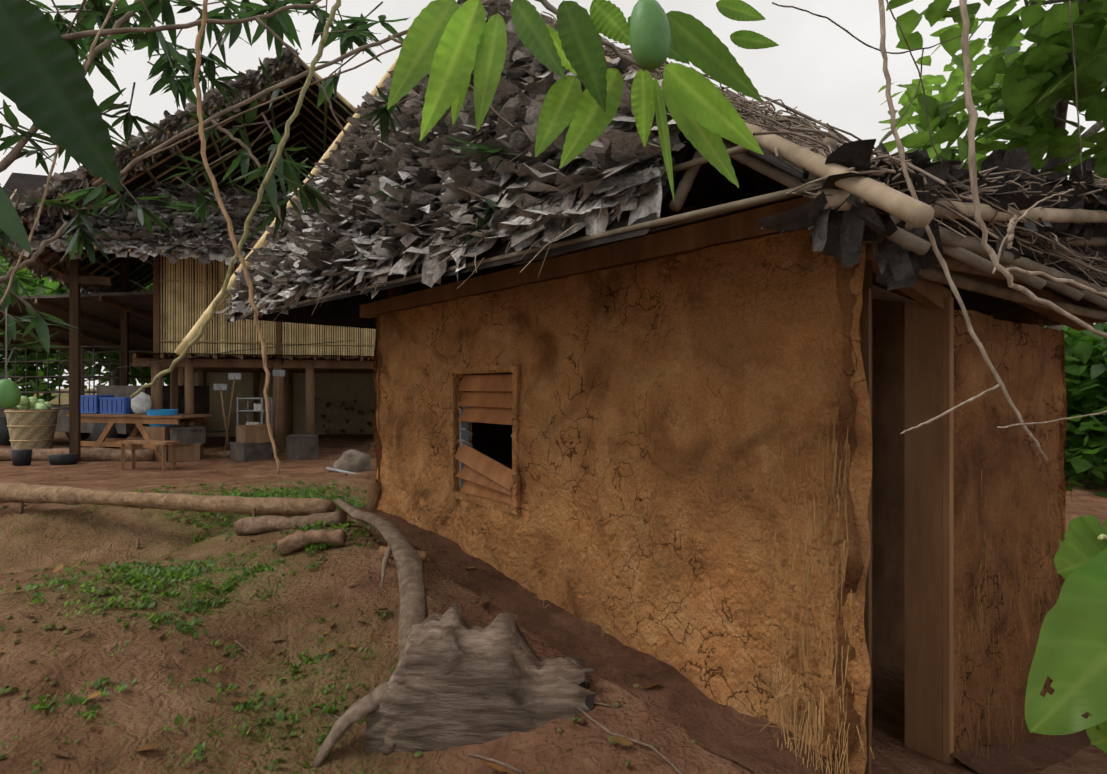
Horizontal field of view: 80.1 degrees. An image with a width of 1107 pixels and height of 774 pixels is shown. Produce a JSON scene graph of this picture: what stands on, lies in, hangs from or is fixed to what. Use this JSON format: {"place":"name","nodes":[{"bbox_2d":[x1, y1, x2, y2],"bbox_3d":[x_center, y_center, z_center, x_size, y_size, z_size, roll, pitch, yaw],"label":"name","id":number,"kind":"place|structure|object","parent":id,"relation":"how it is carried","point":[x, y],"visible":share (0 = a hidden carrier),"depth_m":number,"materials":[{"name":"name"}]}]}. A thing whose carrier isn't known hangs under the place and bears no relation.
{"place":"outdoors","nodes":[
{"label":"outdoors","id":0,"kind":"place"},
{"bbox_2d":[0,0,529,408],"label":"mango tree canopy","id":1,"kind":"object","parent":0,"point":[46,87],"visible":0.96,"depth_m":3.14,"materials":[{"name":"green plant"}]},
{"bbox_2d":[387,0,778,199],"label":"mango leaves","id":2,"kind":"object","parent":1,"relation":"attached to","point":[450,44],"visible":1,"depth_m":1.27,"materials":[{"name":"green plant"}]},
{"bbox_2d":[0,389,1106,773],"bbox_3d":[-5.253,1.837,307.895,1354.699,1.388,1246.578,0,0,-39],"label":"ground","id":3,"kind":"structure","parent":0,"point":[144,709],"depth_m":3.67,"materials":[{"name":"brown soil"}]},
{"bbox_2d":[4,396,59,448],"bbox_3d":[-9.805,0.760,12.381,0.823,1.197,0.823,0,0,-39],"label":"fruit basket","id":4,"kind":"object","parent":3,"relation":"on","point":[31,422],"visible":0.94,"depth_m":12.13,"materials":[{"name":"wicker"}]},
{"bbox_2d":[0,256,108,401],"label":"tree","id":5,"kind":"object","parent":3,"relation":"on","point":[31,371],"visible":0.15,"depth_m":24.76,"materials":[{"name":"green plant"}]},
{"bbox_2d":[0,259,169,385],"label":"tree","id":6,"kind":"object","parent":3,"relation":"on","point":[114,369],"visible":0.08,"depth_m":21.92,"materials":[{"name":"green plant"}]},
{"bbox_2d":[0,346,208,447],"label":"cage pickup","id":7,"kind":"object","parent":3,"relation":"on","point":[201,405],"visible":0.48,"depth_m":14.73,"materials":[{"name":"metal"}]},
{"bbox_2d":[11,430,230,465],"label":"buckets and tyre","id":8,"kind":"object","parent":3,"relation":"on","point":[21,457],"visible":0.88,"depth_m":11.07,"materials":[{"name":"black rubber"}]},
{"bbox_2d":[0,291,258,425],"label":"tin shed","id":9,"kind":"structure","parent":3,"relation":"on","point":[100,319],"depth_m":15.39,"materials":[{"name":"brown metal"}]},
{"bbox_2d":[66,413,212,460],"bbox_3d":[-7.723,0.931,12.300,2.420,0.866,0.800,0,0,11],"label":"work table","id":10,"kind":"object","parent":3,"relation":"on","point":[139,421],"visible":0.62,"depth_m":11.99,"materials":[{"name":"brown wood"}]},
{"bbox_2d":[81,395,134,413],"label":"blue crates","id":11,"kind":"object","parent":10,"relation":"on","point":[106,404],"visible":0.81,"depth_m":12.24,"materials":[{"name":"plastic"}]},
{"bbox_2d":[131,392,151,413],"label":"sacks","id":12,"kind":"object","parent":10,"relation":"on","point":[141,402],"visible":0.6,"depth_m":12.21,"materials":[{"name":"white fabric"}]},
{"bbox_2d":[117,440,179,470],"bbox_3d":[-6.562,1.110,10.663,0.963,0.471,0.280,0,0,14],"label":"bench","id":13,"kind":"object","parent":3,"relation":"on","point":[153,442],"visible":0.92,"depth_m":10.63,"materials":[{"name":"brown wood"}]},
{"bbox_2d":[143,409,180,460],"bbox_3d":[-7.156,0.874,12.038,0.459,0.920,0.469,0,0,9],"label":"cyan basket","id":14,"kind":"object","parent":3,"relation":"on","point":[158,431],"visible":0.5,"depth_m":11.85,"materials":[{"name":"plastic"}]},
{"bbox_2d":[0,482,335,550],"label":"long log","id":15,"kind":"object","parent":3,"relation":"on","point":[21,493],"visible":0.94,"depth_m":6.41,"materials":[{"name":"brown wood"}]},
{"bbox_2d":[0,448,357,473],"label":"yard logs","id":16,"kind":"object","parent":3,"relation":"on","point":[99,454],"visible":0.4,"depth_m":11.83,"materials":[{"name":"brown wood"}]},
{"bbox_2d":[0,47,375,461],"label":"stilt house","id":17,"kind":"structure","parent":3,"relation":"on","point":[182,267],"depth_m":12.82,"materials":[{"name":"brown wood"}]},
{"bbox_2d":[0,474,400,773],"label":"weeds","id":18,"kind":"object","parent":3,"relation":"on","point":[138,574],"visible":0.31,"depth_m":4.15,"materials":[{"name":"green plant"}]},
{"bbox_2d":[141,283,289,386],"bbox_3d":[-9.717,-1.779,22.880,8.860,8.814,9.406,0,0,14],"label":"tree","id":19,"kind":"object","parent":3,"relation":"on","point":[150,286],"depth_m":20.23,"materials":[{"name":"green plant"}]},
{"bbox_2d":[127,370,317,461],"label":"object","id":20,"kind":"object","parent":3,"relation":"on","point":[253,442],"visible":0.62,"depth_m":11.84,"materials":[{"name":"grey wood"}]},
{"bbox_2d":[237,397,271,424],"bbox_3d":[-5.619,0.744,12.373,0.535,1.104,0.335,0,0,11],"label":"shelf rack","id":21,"kind":"object","parent":20,"relation":"on","point":[258,407],"visible":0.35,"depth_m":12.29,"materials":[{"name":"grey metal"}]},
{"bbox_2d":[234,510,427,561],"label":"short logs","id":22,"kind":"object","parent":3,"relation":"on","point":[292,543],"visible":0.83,"depth_m":5.43,"materials":[{"name":"brown wood"}]},
{"bbox_2d":[332,449,370,471],"bbox_3d":[-3.181,1.156,10.385,0.618,0.328,0.457,0,0,-39],"label":"boulder","id":23,"kind":"object","parent":3,"relation":"on","point":[352,460],"visible":0.96,"depth_m":10.24,"materials":[{"name":"stone"}]},
{"bbox_2d":[0,469,722,773],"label":"ground litter","id":24,"kind":"object","parent":3,"relation":"on","point":[615,738],"visible":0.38,"depth_m":3.36,"materials":[{"name":"plant"}]},
{"bbox_2d":[312,498,596,767],"bbox_3d":[-1.056,1.371,4.061,1.325,0.894,3.159,0,0,-39],"label":"root stump","id":25,"kind":"object","parent":3,"relation":"on","point":[456,679],"visible":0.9,"depth_m":3.16,"materials":[{"name":"brown wood"}]},
{"bbox_2d":[0,505,1099,773],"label":"plinth","id":26,"kind":"structure","parent":3,"relation":"on","point":[676,697],"depth_m":3.38,"materials":[{"name":"brown soil"}]},
{"bbox_2d":[360,197,1106,773],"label":"mud hut","id":27,"kind":"object","parent":3,"relation":"on","point":[528,421],"visible":0.75,"depth_m":3.42,"materials":[{"name":"brown soil"}]},
{"bbox_2d":[174,0,1106,354],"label":"thatched roof","id":28,"kind":"structure","parent":27,"relation":"on","point":[344,258],"depth_m":2.85,"materials":[{"name":"grey plant"}]},
{"bbox_2d":[0,0,1106,474],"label":"branches","id":29,"kind":"object","parent":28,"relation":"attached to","point":[972,112],"visible":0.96,"depth_m":1.76,"materials":[{"name":"brown plant"}]},
{"bbox_2d":[363,392,1084,773],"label":"straw fibers","id":30,"kind":"object","parent":27,"relation":"attached to","point":[781,710],"visible":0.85,"depth_m":2.80},
{"bbox_2d":[878,0,1106,330],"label":"broadleaf tree","id":31,"kind":"object","parent":3,"relation":"on","point":[1029,92],"visible":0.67,"depth_m":6.52,"materials":[{"name":"green plant"}]},
{"bbox_2d":[1025,515,1106,752],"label":"leaf","id":32,"kind":"object","parent":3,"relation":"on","point":[1070,658],"visible":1,"depth_m":0.79,"materials":[{"name":"green plant"}]},
{"bbox_2d":[1043,323,1106,496],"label":"bush","id":33,"kind":"object","parent":3,"relation":"on","point":[1086,382],"visible":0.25,"depth_m":15.13,"materials":[{"name":"green plant"}]},
{"bbox_2d":[0,0,1106,388],"label":"sky","id":34,"kind":"structure","parent":0,"point":[816,67],"materials":[{"name":"white"}]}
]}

